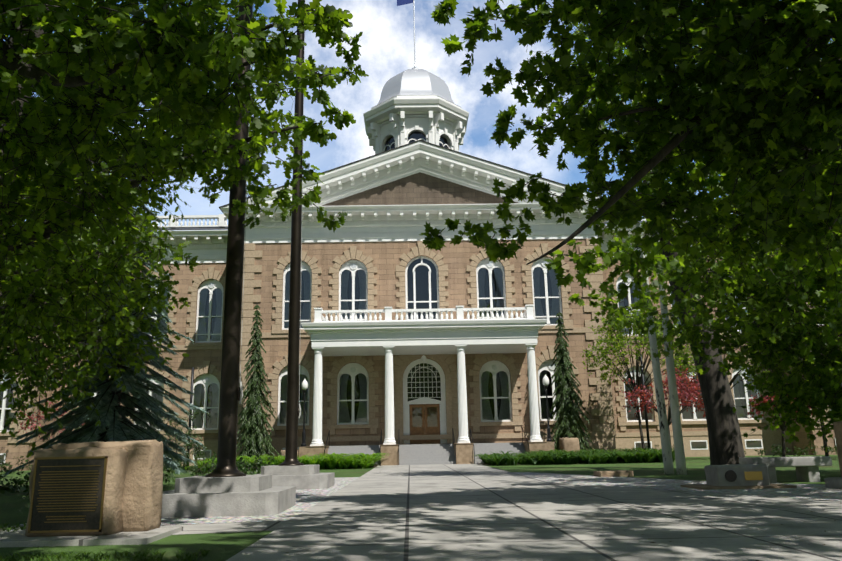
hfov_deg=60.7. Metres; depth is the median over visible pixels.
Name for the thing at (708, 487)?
paving strip
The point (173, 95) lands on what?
foliage
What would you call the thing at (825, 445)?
young tree
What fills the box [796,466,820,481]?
stone bench leg
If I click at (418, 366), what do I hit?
window frames
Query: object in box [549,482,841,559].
walkway plaza
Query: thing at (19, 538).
marker pad
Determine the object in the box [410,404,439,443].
entrance doors
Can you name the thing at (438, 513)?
walkway
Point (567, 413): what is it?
weeping conifer
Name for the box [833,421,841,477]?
sandstone block
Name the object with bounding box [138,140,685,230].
capitol roof
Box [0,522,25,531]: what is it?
grass tufts
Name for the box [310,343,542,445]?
portico columns
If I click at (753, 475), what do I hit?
brass capitol plaque
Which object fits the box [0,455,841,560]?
lawn
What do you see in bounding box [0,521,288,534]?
paving
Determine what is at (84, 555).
grass
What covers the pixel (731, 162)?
maple
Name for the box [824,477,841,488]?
sandstone block base
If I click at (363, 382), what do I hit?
capitol curtains
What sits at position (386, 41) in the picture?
sky
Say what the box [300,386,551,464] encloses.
iron rails and lamp posts
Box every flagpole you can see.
[205,4,252,476]
[278,0,304,465]
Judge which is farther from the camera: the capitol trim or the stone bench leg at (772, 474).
the capitol trim
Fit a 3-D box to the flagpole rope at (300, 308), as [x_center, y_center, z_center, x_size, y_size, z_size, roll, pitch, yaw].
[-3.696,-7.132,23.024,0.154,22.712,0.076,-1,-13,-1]
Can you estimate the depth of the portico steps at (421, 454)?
42.59 m
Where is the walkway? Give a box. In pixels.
[226,465,841,560]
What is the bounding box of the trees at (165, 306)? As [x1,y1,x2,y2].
[0,218,174,408]
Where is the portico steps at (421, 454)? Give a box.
[328,442,525,464]
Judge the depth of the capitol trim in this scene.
48.21 m
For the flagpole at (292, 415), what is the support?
on the flagpole plinth at (301, 477)
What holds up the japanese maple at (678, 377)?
on the lawn at (14, 507)
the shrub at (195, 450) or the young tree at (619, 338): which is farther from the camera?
the young tree at (619, 338)
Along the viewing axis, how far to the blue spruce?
20.43 m
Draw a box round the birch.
[595,57,686,474]
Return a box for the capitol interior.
[0,132,825,443]
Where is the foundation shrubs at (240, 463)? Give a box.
[0,444,836,499]
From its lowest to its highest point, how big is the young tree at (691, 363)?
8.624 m
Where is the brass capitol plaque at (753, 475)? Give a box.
[744,471,762,479]
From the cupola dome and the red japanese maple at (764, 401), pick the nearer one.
the red japanese maple at (764, 401)
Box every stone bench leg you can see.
[768,467,776,482]
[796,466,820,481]
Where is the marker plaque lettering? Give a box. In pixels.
[28,456,107,532]
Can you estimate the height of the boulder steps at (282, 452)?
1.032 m
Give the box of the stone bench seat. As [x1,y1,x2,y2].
[739,456,831,466]
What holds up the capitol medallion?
attached to the stone monument at (715, 475)
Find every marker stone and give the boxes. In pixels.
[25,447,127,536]
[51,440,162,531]
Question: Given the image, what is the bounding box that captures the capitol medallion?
[725,470,736,481]
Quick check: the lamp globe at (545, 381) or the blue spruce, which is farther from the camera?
the lamp globe at (545, 381)
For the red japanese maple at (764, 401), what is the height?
3.942 m
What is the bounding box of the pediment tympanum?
[322,172,517,205]
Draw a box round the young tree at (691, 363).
[650,315,769,392]
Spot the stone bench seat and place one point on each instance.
(809, 461)
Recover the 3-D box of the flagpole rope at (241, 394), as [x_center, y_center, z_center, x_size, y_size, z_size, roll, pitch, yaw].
[-3.589,-8.764,15.909,0.154,22.712,0.076,-1,-13,-1]
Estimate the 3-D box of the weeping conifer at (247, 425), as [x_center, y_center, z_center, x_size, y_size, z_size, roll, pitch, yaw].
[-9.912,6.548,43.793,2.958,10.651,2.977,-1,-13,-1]
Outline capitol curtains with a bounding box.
[0,267,841,429]
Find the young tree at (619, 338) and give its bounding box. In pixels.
[580,303,695,448]
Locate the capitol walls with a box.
[0,239,837,470]
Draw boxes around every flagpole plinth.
[161,475,295,517]
[255,465,334,489]
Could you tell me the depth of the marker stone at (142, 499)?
9.51 m
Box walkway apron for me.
[377,464,481,466]
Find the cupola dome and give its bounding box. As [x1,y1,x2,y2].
[377,0,459,131]
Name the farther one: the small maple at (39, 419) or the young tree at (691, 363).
the young tree at (691, 363)
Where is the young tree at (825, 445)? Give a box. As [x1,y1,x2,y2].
[745,298,840,455]
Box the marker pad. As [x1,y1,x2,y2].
[0,526,182,546]
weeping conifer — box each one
[236,305,279,457]
[549,312,592,451]
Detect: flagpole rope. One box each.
[239,3,253,403]
[299,0,305,417]
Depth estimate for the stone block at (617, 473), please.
22.62 m
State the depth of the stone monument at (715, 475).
16.36 m
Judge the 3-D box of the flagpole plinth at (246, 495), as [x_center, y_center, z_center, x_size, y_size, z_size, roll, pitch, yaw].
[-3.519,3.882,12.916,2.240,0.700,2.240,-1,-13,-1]
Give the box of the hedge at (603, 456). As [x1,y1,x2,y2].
[476,447,674,465]
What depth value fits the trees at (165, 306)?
36.15 m
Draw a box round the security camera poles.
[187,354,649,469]
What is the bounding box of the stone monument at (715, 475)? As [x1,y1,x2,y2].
[704,464,769,485]
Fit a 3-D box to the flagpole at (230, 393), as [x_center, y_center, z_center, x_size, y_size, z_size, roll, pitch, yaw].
[-3.753,-8.300,15.797,0.720,24.340,0.720,-1,-13,-1]
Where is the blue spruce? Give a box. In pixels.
[2,109,207,476]
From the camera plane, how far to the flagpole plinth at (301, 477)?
19.13 m
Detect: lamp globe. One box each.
[301,379,307,389]
[542,374,548,385]
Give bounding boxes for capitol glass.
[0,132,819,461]
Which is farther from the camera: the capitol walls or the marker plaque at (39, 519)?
the capitol walls
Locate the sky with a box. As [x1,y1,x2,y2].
[3,0,832,392]
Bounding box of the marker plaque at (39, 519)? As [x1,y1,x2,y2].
[30,458,104,530]
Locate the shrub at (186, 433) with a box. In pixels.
[157,410,203,466]
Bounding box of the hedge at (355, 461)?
[194,453,389,471]
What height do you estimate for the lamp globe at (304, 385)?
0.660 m
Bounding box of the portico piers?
[299,442,553,465]
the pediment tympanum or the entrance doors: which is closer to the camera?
the entrance doors
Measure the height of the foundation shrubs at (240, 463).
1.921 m
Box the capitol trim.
[0,95,835,465]
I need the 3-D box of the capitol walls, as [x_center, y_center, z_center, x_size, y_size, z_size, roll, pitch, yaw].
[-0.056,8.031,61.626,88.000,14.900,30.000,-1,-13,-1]
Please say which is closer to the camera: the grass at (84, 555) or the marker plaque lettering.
the grass at (84, 555)
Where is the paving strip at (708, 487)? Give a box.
[680,483,796,489]
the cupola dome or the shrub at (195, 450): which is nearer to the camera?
the shrub at (195, 450)
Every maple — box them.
[12,401,82,448]
[418,0,841,464]
[617,365,705,446]
[747,393,811,456]
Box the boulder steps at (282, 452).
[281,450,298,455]
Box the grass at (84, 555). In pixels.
[0,547,213,560]
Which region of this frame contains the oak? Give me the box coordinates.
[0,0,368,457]
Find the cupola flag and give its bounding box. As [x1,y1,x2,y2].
[397,0,412,5]
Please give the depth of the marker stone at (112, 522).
9.17 m
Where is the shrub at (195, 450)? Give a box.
[167,438,207,464]
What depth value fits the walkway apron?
39.54 m
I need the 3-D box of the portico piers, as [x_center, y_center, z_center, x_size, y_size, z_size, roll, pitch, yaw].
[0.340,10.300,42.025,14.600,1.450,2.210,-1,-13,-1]
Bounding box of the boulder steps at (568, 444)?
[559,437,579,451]
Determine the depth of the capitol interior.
48.63 m
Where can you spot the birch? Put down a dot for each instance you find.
(677, 438)
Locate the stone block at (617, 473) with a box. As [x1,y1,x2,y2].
[594,470,633,476]

